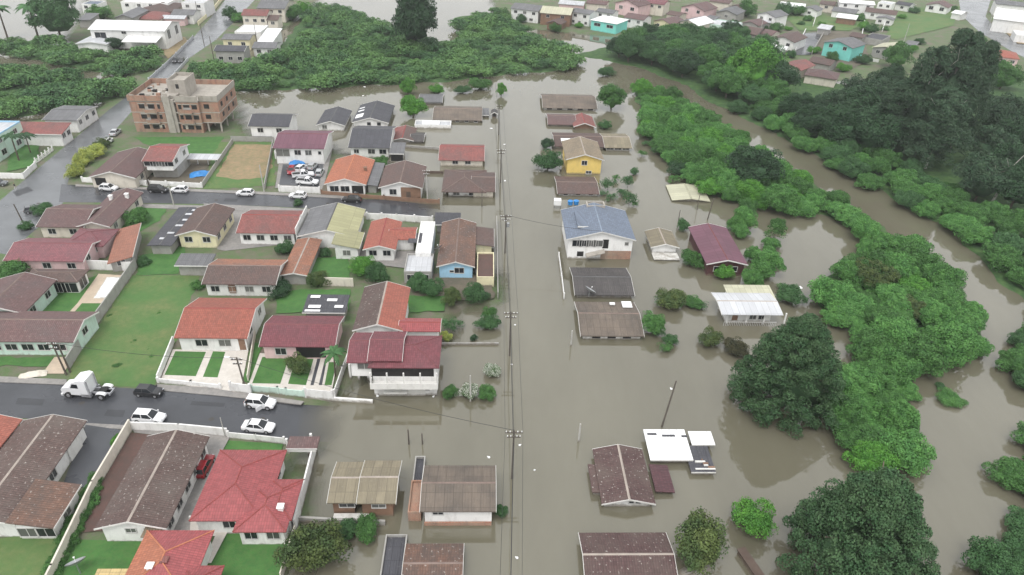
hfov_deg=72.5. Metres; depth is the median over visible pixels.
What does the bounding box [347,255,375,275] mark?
tree
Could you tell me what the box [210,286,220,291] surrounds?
window
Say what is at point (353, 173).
house
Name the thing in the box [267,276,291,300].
tree
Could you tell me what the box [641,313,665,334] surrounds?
tree
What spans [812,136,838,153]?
willow shrub
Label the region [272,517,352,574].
tree
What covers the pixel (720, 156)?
willow shrub
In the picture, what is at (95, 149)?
shrub
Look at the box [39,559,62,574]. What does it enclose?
hedge bush
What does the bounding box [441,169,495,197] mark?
house
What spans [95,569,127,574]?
garden hut
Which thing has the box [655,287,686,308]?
shrub
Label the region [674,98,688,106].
willow shrub
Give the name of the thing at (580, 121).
house
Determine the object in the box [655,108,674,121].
willow shrub
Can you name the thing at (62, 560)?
hedge bush
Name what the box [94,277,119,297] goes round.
swimming pool
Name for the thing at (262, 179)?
utility pole
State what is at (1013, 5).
house
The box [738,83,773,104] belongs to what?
tree
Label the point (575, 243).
window
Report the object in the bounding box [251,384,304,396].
boundary wall
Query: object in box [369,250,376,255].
window
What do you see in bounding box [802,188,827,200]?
willow shrub
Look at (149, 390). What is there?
hatchback car
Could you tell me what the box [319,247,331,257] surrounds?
tree
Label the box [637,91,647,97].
willow shrub
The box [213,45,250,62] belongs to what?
house
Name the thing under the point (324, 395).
gate
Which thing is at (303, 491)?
boundary wall
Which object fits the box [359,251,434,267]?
yard
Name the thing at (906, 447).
willow shrub
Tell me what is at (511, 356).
power cable
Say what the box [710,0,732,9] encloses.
house
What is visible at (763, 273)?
willow shrub
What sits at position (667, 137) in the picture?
willow shrub
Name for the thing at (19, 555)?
lawn
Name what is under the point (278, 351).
window
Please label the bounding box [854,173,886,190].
willow shrub
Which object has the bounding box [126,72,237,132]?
unfinished building
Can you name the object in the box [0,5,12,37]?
palm tree
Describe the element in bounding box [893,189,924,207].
willow shrub
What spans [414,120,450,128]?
carport
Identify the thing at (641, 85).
willow shrub
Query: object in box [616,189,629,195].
shrub
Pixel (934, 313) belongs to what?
willow shrub
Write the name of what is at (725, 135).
willow shrub
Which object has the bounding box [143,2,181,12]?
house
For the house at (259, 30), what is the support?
on the ground at (128, 136)
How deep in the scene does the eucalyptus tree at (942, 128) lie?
175.34 m
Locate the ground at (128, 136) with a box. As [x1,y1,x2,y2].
[0,0,1023,574]
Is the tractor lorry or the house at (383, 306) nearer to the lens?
the tractor lorry
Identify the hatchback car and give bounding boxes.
[0,179,8,186]
[23,204,35,213]
[98,183,118,191]
[133,383,163,397]
[170,185,188,193]
[196,454,215,478]
[236,188,254,196]
[286,165,294,174]
[288,191,306,199]
[294,164,306,171]
[307,162,317,169]
[315,168,324,176]
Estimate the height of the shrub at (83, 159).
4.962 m
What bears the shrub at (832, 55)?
on the yard at (834, 35)
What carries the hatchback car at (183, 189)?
on the road at (71, 193)
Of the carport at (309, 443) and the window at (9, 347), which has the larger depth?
the window at (9, 347)
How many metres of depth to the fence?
172.89 m
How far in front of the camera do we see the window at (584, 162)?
173.04 m
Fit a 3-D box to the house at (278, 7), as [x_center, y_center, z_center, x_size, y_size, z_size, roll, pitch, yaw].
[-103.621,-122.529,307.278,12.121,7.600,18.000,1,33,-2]
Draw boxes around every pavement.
[0,376,66,384]
[19,419,123,429]
[76,184,343,198]
[141,204,382,215]
[157,384,303,404]
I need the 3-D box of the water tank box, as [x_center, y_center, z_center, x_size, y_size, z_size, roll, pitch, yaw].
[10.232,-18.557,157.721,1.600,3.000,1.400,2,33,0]
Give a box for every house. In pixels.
[0,120,24,161]
[0,272,98,354]
[0,414,22,448]
[0,414,87,538]
[3,228,119,271]
[20,121,73,145]
[29,268,89,292]
[35,188,143,237]
[42,105,98,132]
[78,13,99,27]
[81,0,107,13]
[87,143,190,187]
[94,429,209,540]
[107,223,141,271]
[114,7,148,20]
[120,0,182,12]
[125,530,224,574]
[139,11,170,20]
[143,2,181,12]
[147,207,196,253]
[163,15,187,25]
[170,9,201,23]
[173,298,266,350]
[174,253,287,295]
[175,203,234,247]
[181,0,214,17]
[188,449,303,543]
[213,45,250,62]
[221,33,256,49]
[234,25,268,40]
[236,205,307,244]
[241,9,271,24]
[248,113,297,140]
[252,42,281,55]
[256,0,293,22]
[257,28,282,45]
[258,315,344,358]
[266,15,282,27]
[272,130,333,163]
[297,202,365,259]
[316,106,351,130]
[324,154,384,193]
[326,460,401,518]
[346,331,442,395]
[348,126,405,162]
[352,100,394,126]
[352,281,441,335]
[362,217,435,282]
[378,160,426,197]
[380,534,463,574]
[393,125,425,142]
[408,456,495,525]
[419,94,443,104]
[432,106,488,122]
[436,218,493,286]
[438,144,484,166]
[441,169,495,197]
[510,2,543,23]
[540,6,573,26]
[540,94,597,110]
[546,113,595,128]
[547,18,566,30]
[551,132,631,150]
[554,176,599,195]
[558,0,585,8]
[561,136,603,173]
[561,201,635,258]
[569,267,634,297]
[572,7,598,26]
[574,301,644,338]
[578,532,677,574]
[586,0,609,10]
[588,444,674,505]
[591,15,628,33]
[596,8,618,16]
[614,0,650,15]
[624,12,651,27]
[643,429,715,474]
[644,227,679,259]
[647,0,670,15]
[654,16,682,26]
[666,10,686,19]
[666,183,709,201]
[678,16,714,28]
[681,1,717,18]
[688,223,747,275]
[707,15,719,19]
[709,19,742,27]
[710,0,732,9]
[711,285,786,325]
[716,6,744,21]
[742,18,767,28]
[748,26,763,37]
[757,9,788,27]
[760,29,780,36]
[773,31,807,50]
[780,1,805,14]
[787,59,815,77]
[801,5,822,16]
[803,68,839,87]
[808,56,838,70]
[817,24,832,34]
[819,0,836,12]
[821,37,865,60]
[831,7,859,17]
[836,0,875,14]
[836,13,858,24]
[849,32,868,41]
[864,33,890,45]
[865,7,897,19]
[871,42,897,59]
[875,15,895,25]
[877,0,895,9]
[894,1,915,11]
[905,40,918,45]
[925,0,952,13]
[951,10,967,19]
[990,0,1023,14]
[990,8,1023,33]
[995,50,1019,66]
[1010,30,1023,42]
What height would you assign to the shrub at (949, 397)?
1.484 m
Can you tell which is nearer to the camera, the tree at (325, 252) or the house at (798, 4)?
the tree at (325, 252)
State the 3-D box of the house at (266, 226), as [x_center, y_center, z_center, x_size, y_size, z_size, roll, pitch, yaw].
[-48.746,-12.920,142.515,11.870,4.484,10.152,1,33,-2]
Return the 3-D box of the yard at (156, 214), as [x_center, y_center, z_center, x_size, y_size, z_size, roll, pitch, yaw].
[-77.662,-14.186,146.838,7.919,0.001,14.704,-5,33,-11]
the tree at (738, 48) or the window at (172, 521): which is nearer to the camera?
the window at (172, 521)
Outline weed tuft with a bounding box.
[112,363,122,367]
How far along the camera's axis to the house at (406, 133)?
190.17 m
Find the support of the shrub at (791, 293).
on the ground at (128, 136)
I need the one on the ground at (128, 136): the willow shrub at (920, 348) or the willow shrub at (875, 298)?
the willow shrub at (875, 298)
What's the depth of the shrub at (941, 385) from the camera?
108.61 m
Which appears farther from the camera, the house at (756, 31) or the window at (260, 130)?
the house at (756, 31)
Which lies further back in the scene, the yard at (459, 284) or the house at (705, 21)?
the house at (705, 21)
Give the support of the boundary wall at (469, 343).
on the ground at (128, 136)
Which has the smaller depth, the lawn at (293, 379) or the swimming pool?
the lawn at (293, 379)
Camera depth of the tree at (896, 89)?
184.55 m
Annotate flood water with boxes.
[0,0,1023,574]
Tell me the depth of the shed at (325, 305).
118.15 m
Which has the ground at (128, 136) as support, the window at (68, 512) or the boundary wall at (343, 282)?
the boundary wall at (343, 282)
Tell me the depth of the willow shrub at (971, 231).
147.20 m
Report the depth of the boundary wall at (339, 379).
104.81 m
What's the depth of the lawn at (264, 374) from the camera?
106.89 m
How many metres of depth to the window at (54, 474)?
86.95 m
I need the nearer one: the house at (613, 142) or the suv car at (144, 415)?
the suv car at (144, 415)
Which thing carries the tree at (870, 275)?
on the ground at (128, 136)
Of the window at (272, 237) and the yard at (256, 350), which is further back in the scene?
the window at (272, 237)
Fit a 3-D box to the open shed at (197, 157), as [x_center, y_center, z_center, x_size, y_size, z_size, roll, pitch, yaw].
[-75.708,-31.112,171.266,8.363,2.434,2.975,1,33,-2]
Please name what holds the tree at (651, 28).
on the ground at (128, 136)
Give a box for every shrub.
[0,258,31,277]
[17,220,34,229]
[29,202,52,216]
[63,161,84,178]
[71,151,94,165]
[78,142,106,157]
[90,137,110,146]
[136,255,152,267]
[189,279,205,290]
[292,198,302,206]
[332,517,358,540]
[354,513,379,544]
[421,276,444,296]
[427,83,444,92]
[440,330,452,340]
[441,316,464,329]
[442,383,459,399]
[453,85,472,92]
[457,382,478,399]
[462,281,490,304]
[468,77,492,88]
[470,334,477,340]
[472,314,501,329]
[477,383,496,400]
[481,306,496,314]
[483,363,501,376]
[495,504,508,518]
[516,13,526,21]
[531,148,563,169]
[540,138,554,148]
[548,22,561,31]
[574,22,583,27]
[597,66,615,75]
[597,119,611,128]
[598,178,617,188]
[599,189,609,194]
[604,193,618,201]
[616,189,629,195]
[620,175,634,187]
[622,192,638,203]
[630,78,652,94]
[630,167,638,174]
[636,108,658,121]
[636,121,666,138]
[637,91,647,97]
[638,150,647,154]
[640,94,653,104]
[641,100,650,106]
[641,103,664,109]
[641,310,654,314]
[648,91,663,97]
[648,134,674,147]
[650,95,675,107]
[652,85,665,94]
[652,330,665,335]
[653,132,666,138]
[654,140,680,154]
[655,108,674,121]
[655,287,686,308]
[656,340,673,351]
[660,149,674,162]
[661,333,678,344]
[663,85,683,98]
[666,114,692,132]
[666,160,689,174]
[666,175,680,182]
[667,105,681,114]
[670,113,695,123]
[671,145,702,163]
[673,506,729,574]
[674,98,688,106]
[675,136,695,143]
[677,102,702,117]
[677,217,690,231]
[680,161,700,183]
[681,248,703,264]
[683,127,703,137]
[683,294,703,308]
[686,102,705,110]
[686,141,714,160]
[692,261,704,268]
[694,176,725,194]
[695,156,725,181]
[696,109,721,123]
[696,136,720,155]
[697,128,724,142]
[697,325,723,346]
[699,301,708,309]
[709,167,739,193]
[710,143,735,156]
[711,121,735,131]
[712,150,729,164]
[713,263,735,277]
[716,125,734,133]
[719,132,732,140]
[721,184,743,200]
[721,336,749,356]
[723,135,749,149]
[726,99,750,112]
[726,218,737,228]
[730,129,751,141]
[731,223,750,238]
[731,496,779,538]
[736,178,764,197]
[738,197,760,212]
[741,268,764,284]
[743,245,760,258]
[747,190,767,210]
[749,105,772,120]
[750,98,772,109]
[750,144,773,154]
[753,178,769,186]
[755,267,766,278]
[759,185,800,218]
[761,237,781,248]
[762,245,777,254]
[763,114,788,130]
[764,175,782,185]
[765,183,790,190]
[767,104,785,117]
[769,22,783,30]
[770,160,793,177]
[770,218,785,225]
[772,94,788,112]
[775,283,803,305]
[779,175,813,195]
[782,122,810,138]
[783,111,794,125]
[785,49,795,57]
[785,169,813,190]
[786,183,802,199]
[790,135,816,151]
[793,196,820,217]
[799,295,808,304]
[802,15,812,20]
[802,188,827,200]
[803,193,825,210]
[806,45,821,53]
[807,274,854,308]
[809,128,819,137]
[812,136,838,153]
[817,130,839,140]
[819,144,854,159]
[819,301,865,327]
[820,391,868,427]
[822,200,848,215]
[823,157,844,169]
[825,51,838,59]
[826,189,850,203]
[827,203,867,227]
[828,360,884,399]
[829,258,864,283]
[831,418,889,451]
[835,137,861,153]
[836,62,852,71]
[836,288,877,312]
[838,156,871,178]
[839,279,862,292]
[841,252,859,259]
[841,439,901,472]
[845,327,904,361]
[848,321,873,335]
[849,214,875,223]
[849,217,881,239]
[850,248,895,278]
[850,392,882,423]
[851,53,872,63]
[853,152,870,162]
[854,13,865,20]
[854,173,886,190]
[855,238,878,251]
[857,21,869,29]
[858,303,881,323]
[859,359,897,390]
[860,144,889,157]
[860,290,882,305]
[862,280,876,293]
[863,387,905,402]
[864,23,879,32]
[866,416,891,442]
[868,156,891,173]
[868,343,924,385]
[869,315,918,342]
[870,232,910,252]
[871,147,902,167]
[871,306,918,328]
[874,282,908,299]
[874,397,920,431]
[876,425,936,477]
[877,294,915,320]
[880,26,888,30]
[882,168,920,183]
[882,251,919,283]
[885,379,922,400]
[889,178,921,194]
[892,331,948,377]
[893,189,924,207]
[893,240,944,269]
[896,234,934,251]
[896,274,933,293]
[897,14,906,17]
[899,157,925,171]
[900,284,931,301]
[907,6,920,12]
[910,45,918,51]
[910,199,940,218]
[912,182,946,200]
[912,263,933,279]
[913,291,951,306]
[914,38,926,44]
[917,175,947,188]
[917,302,954,326]
[917,327,927,332]
[919,261,968,288]
[922,322,981,369]
[924,286,965,306]
[930,317,977,337]
[933,196,962,214]
[933,284,966,297]
[935,382,944,388]
[935,387,968,408]
[937,212,975,230]
[940,186,970,202]
[944,181,969,193]
[946,303,986,335]
[953,219,994,245]
[957,201,990,225]
[960,535,1023,574]
[961,301,989,319]
[964,335,994,356]
[981,200,1013,222]
[981,242,1023,271]
[981,456,1023,493]
[988,231,1023,254]
[993,216,1021,234]
[995,349,1023,371]
[1001,529,1023,562]
[1004,265,1023,287]
[1004,505,1023,536]
[1006,329,1023,347]
[1010,421,1023,443]
[1011,343,1023,348]
[1011,369,1023,387]
[1012,208,1023,225]
[1018,220,1023,233]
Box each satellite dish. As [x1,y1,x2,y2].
[64,556,85,573]
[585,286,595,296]
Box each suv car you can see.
[131,408,166,422]
[147,184,168,193]
[243,393,276,411]
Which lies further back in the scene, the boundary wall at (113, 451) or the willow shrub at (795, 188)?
the willow shrub at (795, 188)
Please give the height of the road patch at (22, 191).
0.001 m
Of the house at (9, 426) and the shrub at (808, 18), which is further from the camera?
the shrub at (808, 18)
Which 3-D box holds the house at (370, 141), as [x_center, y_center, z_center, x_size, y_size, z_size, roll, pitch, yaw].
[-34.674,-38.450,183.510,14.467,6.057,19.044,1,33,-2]
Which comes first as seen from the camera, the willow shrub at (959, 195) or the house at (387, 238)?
the house at (387, 238)
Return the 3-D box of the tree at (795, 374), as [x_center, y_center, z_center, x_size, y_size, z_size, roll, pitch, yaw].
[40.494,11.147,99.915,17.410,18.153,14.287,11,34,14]
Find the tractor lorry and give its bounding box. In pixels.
[61,370,114,400]
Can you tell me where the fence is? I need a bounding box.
[34,145,53,162]
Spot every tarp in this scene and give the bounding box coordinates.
[189,170,208,177]
[289,160,305,164]
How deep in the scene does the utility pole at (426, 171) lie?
155.08 m
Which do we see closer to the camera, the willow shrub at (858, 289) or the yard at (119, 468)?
the yard at (119, 468)
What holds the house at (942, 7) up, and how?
on the ground at (128, 136)
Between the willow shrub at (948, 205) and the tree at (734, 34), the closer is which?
the willow shrub at (948, 205)
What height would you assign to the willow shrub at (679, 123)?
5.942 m
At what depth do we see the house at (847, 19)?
332.14 m
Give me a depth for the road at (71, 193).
156.19 m
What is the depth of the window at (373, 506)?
84.23 m
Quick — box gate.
[303,387,333,401]
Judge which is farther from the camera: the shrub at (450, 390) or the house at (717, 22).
the house at (717, 22)
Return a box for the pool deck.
[78,274,120,302]
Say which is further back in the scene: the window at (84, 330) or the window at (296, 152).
the window at (296, 152)
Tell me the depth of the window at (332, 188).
159.33 m
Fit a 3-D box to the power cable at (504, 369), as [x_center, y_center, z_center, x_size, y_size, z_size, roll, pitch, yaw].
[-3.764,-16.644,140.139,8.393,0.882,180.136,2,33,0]
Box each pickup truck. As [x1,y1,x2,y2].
[292,169,313,178]
[295,176,318,185]
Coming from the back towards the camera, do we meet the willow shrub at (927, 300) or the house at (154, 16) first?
the house at (154, 16)
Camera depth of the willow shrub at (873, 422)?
98.66 m
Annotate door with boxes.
[228,285,236,292]
[238,339,246,349]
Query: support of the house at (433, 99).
on the ground at (128, 136)
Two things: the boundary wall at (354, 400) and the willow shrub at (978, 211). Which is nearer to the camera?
the boundary wall at (354, 400)
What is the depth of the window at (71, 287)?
122.93 m
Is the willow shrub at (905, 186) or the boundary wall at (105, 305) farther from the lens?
the willow shrub at (905, 186)
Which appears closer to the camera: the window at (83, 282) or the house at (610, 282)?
the window at (83, 282)
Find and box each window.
[1,147,7,155]
[4,344,18,350]
[16,138,21,145]
[16,528,39,537]
[20,344,34,350]
[29,304,36,310]
[34,528,57,537]
[36,344,51,350]
[41,262,52,268]
[44,289,51,299]
[47,228,56,233]
[48,468,58,480]
[54,282,67,292]
[54,344,67,350]
[60,283,79,292]
[63,505,72,519]
[66,263,76,268]
[68,229,76,234]
[79,275,87,289]
[81,324,88,335]
[94,32,106,37]
[116,259,125,265]
[124,528,137,533]
[143,161,156,165]
[152,162,164,166]
[161,162,173,166]
[168,516,174,529]
[177,498,183,512]
[184,236,192,241]
[185,481,191,494]
[194,339,208,346]
[200,449,206,459]
[202,237,210,242]
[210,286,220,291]
[218,339,231,346]
[222,522,235,528]
[243,235,251,240]
[243,533,258,539]
[244,286,253,291]
[256,235,264,240]
[257,128,263,132]
[261,286,270,292]
[266,533,280,539]
[270,235,278,240]
[274,348,286,354]
[275,149,289,156]
[283,235,291,240]
[294,150,300,154]
[305,150,311,155]
[329,186,338,191]
[339,504,355,507]
[340,186,349,191]
[342,250,350,255]
[357,363,370,369]
[368,149,374,153]
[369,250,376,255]
[371,504,385,508]
[379,149,386,153]
[382,250,390,255]
[389,189,396,194]
[432,512,443,515]
[454,267,463,273]
[572,240,581,246]
[579,240,588,246]
[581,160,587,164]
[586,240,596,246]
[593,240,603,246]
[749,315,756,319]
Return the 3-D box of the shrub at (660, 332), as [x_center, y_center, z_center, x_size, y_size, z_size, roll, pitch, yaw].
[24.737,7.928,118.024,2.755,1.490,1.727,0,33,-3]
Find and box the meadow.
[68,275,198,386]
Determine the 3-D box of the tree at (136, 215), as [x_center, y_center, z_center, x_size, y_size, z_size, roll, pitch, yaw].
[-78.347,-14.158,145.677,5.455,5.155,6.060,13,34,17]
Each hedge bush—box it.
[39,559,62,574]
[44,550,69,566]
[52,530,80,546]
[52,543,72,553]
[60,522,85,536]
[63,509,91,528]
[74,489,100,509]
[80,483,103,493]
[87,471,103,484]
[110,433,118,445]
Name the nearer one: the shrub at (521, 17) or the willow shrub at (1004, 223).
the willow shrub at (1004, 223)
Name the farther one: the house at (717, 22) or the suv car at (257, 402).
the house at (717, 22)
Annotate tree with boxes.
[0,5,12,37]
[0,131,25,160]
[15,2,38,36]
[16,132,35,152]
[24,0,80,34]
[84,4,114,18]
[104,37,124,48]
[121,206,150,225]
[221,5,237,17]
[230,12,242,21]
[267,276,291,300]
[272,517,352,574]
[274,238,293,253]
[283,351,310,374]
[286,4,301,19]
[293,0,312,13]
[306,270,331,287]
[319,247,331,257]
[320,344,345,376]
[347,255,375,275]
[364,260,389,282]
[373,155,388,165]
[391,0,437,40]
[399,77,415,94]
[399,94,428,116]
[406,271,427,293]
[441,286,461,306]
[495,82,507,94]
[596,83,627,109]
[605,37,622,56]
[613,30,646,61]
[617,26,648,37]
[625,25,647,33]
[638,39,668,64]
[640,33,665,54]
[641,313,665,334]
[643,24,659,32]
[648,26,675,43]
[657,23,689,32]
[657,47,682,71]
[663,48,705,76]
[665,38,686,50]
[677,21,697,34]
[689,33,713,44]
[691,25,704,33]
[693,43,727,64]
[697,60,721,76]
[699,25,726,37]
[701,69,719,91]
[707,31,731,47]
[707,64,748,97]
[711,41,735,51]
[718,51,736,65]
[719,20,742,32]
[722,145,785,182]
[723,37,789,81]
[725,38,749,51]
[727,26,752,39]
[727,312,849,439]
[729,31,745,39]
[731,206,758,228]
[733,41,753,51]
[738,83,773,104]
[739,0,757,16]
[743,77,768,86]
[746,249,786,276]
[747,33,785,52]
[760,77,790,98]
[762,60,800,88]
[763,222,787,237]
[774,1,793,13]
[775,461,941,574]
[778,92,814,113]
[788,102,824,132]
[790,4,807,14]
[814,88,852,111]
[814,92,835,104]
[816,104,859,143]
[833,85,881,115]
[840,72,876,92]
[848,105,901,149]
[855,256,900,287]
[863,76,903,101]
[869,63,908,80]
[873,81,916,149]
[873,100,907,137]
[881,40,915,65]
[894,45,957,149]
[898,85,973,168]
[904,293,927,318]
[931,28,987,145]
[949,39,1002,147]
[951,151,1016,200]
[958,124,1023,160]
[974,92,1023,128]
[986,141,1023,171]
[990,161,1023,210]
[991,60,1023,88]
[991,155,1023,200]
[993,117,1023,145]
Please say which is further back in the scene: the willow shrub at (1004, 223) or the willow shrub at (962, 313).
the willow shrub at (1004, 223)
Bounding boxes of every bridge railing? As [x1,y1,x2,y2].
[147,35,193,78]
[171,57,188,75]
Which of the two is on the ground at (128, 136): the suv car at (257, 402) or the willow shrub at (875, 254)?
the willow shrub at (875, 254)
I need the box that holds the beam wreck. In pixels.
[737,547,763,574]
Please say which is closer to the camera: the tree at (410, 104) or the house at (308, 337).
the house at (308, 337)
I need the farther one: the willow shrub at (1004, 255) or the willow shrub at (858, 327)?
the willow shrub at (1004, 255)
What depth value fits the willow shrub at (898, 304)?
122.77 m
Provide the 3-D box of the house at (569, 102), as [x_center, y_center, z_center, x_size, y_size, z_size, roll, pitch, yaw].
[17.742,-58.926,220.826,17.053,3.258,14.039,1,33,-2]
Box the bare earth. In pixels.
[216,144,272,179]
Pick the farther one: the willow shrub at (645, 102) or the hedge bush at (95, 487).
the willow shrub at (645, 102)
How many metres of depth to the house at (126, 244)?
132.88 m
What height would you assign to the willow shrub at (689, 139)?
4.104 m
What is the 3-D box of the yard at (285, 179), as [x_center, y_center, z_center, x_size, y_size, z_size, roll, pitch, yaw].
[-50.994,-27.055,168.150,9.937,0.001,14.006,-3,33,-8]
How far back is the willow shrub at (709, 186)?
164.35 m
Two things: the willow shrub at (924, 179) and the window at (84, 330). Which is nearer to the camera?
the window at (84, 330)
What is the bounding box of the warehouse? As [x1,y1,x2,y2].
[75,19,182,52]
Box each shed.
[187,153,221,164]
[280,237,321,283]
[302,294,349,322]
[434,212,460,232]
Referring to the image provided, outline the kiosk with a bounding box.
[491,108,497,117]
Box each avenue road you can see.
[0,0,253,253]
[959,0,1023,56]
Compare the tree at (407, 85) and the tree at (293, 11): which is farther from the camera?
the tree at (293, 11)
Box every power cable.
[52,342,511,429]
[492,83,504,569]
[495,77,513,566]
[495,85,513,574]
[499,81,522,535]
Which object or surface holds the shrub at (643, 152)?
in the flood water
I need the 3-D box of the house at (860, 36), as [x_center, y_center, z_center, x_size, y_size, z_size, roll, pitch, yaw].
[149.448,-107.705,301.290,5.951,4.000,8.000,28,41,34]
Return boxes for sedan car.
[109,129,121,135]
[172,57,177,62]
[178,57,184,62]
[241,418,275,434]
[341,195,361,202]
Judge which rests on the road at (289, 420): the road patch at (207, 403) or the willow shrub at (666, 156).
the road patch at (207, 403)
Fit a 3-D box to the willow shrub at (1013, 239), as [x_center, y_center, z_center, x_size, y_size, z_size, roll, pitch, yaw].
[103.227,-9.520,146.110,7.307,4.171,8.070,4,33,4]
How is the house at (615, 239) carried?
on the ground at (128, 136)
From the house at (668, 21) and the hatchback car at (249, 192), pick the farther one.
the house at (668, 21)
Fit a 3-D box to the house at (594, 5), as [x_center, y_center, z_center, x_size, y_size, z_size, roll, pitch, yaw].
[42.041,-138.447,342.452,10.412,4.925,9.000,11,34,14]
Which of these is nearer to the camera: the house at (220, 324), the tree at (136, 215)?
the house at (220, 324)
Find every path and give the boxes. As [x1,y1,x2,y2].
[45,357,66,373]
[71,303,81,310]
[190,522,226,562]
[311,359,319,384]
[319,359,325,384]
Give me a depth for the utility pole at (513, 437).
86.63 m
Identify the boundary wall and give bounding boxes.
[0,161,36,178]
[44,419,131,574]
[65,257,136,367]
[80,176,147,185]
[87,260,129,270]
[129,421,226,435]
[148,179,202,187]
[156,336,174,377]
[156,376,221,388]
[197,0,222,25]
[202,138,232,186]
[226,430,285,443]
[228,380,251,392]
[230,136,273,141]
[246,330,255,380]
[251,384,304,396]
[264,140,273,188]
[275,148,332,188]
[278,185,320,193]
[279,525,295,574]
[293,450,316,527]
[298,516,385,525]
[320,189,439,204]
[323,277,353,286]
[332,355,347,396]
[333,397,372,403]
[366,212,432,222]
[405,145,438,149]
[425,171,442,173]
[441,342,498,345]
[496,216,497,299]
[558,252,564,299]
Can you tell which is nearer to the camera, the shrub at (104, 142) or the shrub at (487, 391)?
the shrub at (487, 391)
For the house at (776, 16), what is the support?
on the ground at (128, 136)
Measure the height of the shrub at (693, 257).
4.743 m
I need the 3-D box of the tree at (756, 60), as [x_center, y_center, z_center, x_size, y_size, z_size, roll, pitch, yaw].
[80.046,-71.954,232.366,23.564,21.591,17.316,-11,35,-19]
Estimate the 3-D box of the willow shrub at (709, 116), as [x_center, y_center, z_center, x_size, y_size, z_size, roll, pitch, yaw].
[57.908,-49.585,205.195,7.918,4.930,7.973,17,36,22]
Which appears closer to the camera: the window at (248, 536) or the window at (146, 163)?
the window at (248, 536)
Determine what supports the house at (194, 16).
on the ground at (128, 136)
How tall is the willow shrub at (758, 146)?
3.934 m
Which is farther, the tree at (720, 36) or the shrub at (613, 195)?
the tree at (720, 36)
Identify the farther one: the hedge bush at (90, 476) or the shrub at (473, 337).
the shrub at (473, 337)
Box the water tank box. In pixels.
[554,198,560,207]
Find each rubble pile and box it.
[18,370,47,378]
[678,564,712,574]
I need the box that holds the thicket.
[0,2,586,118]
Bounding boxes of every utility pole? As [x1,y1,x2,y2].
[46,342,67,374]
[57,344,70,372]
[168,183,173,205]
[224,356,244,383]
[259,165,264,191]
[423,170,429,198]
[497,149,505,182]
[501,215,510,253]
[504,311,517,355]
[505,430,522,478]
[578,423,580,441]
[661,380,676,427]
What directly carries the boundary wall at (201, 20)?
on the ground at (128, 136)
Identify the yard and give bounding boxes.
[0,356,53,366]
[7,145,38,170]
[43,275,96,310]
[64,425,120,487]
[79,303,100,311]
[80,432,148,532]
[121,208,165,230]
[133,430,229,529]
[135,136,223,153]
[136,246,185,274]
[146,160,210,182]
[162,37,186,57]
[162,349,247,391]
[204,142,275,188]
[204,203,300,250]
[244,343,261,381]
[249,353,336,390]
[275,289,350,312]
[279,164,323,186]
[311,257,349,277]
[322,169,383,191]
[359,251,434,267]
[408,295,445,311]
[413,273,494,299]
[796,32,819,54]
[814,31,868,67]
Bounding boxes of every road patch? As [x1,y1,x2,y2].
[13,187,32,195]
[16,398,44,405]
[94,191,106,194]
[104,409,124,416]
[190,401,224,406]
[224,198,237,201]
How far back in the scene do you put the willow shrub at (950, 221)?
152.56 m
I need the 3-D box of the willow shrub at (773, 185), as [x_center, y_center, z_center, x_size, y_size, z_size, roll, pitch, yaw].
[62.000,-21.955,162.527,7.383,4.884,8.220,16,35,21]
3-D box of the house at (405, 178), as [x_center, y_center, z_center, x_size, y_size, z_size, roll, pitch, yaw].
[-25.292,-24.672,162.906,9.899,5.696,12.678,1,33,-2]
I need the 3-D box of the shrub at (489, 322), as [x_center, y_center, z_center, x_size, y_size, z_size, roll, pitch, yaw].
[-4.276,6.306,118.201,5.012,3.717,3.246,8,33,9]
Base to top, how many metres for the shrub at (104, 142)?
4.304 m
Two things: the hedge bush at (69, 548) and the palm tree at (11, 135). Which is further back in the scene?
the palm tree at (11, 135)
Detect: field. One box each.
[787,13,869,30]
[887,6,959,38]
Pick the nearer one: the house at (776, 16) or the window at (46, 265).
the window at (46, 265)
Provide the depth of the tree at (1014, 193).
158.25 m
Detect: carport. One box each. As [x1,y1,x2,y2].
[285,433,319,453]
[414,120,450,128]
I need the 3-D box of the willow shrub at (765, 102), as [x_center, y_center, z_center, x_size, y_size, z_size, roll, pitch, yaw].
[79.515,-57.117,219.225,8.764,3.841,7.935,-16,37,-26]
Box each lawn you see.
[0,510,75,574]
[59,539,141,574]
[165,351,205,375]
[203,351,224,376]
[208,534,288,574]
[224,440,282,449]
[252,357,285,383]
[288,359,312,384]
[325,362,335,384]
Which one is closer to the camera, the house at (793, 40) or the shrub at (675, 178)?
the shrub at (675, 178)
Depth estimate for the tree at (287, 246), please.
135.72 m
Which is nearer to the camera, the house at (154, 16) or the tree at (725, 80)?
the tree at (725, 80)
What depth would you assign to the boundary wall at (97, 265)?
129.39 m
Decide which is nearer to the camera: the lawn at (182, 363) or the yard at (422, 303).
the lawn at (182, 363)
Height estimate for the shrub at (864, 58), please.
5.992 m
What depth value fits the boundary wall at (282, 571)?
77.81 m

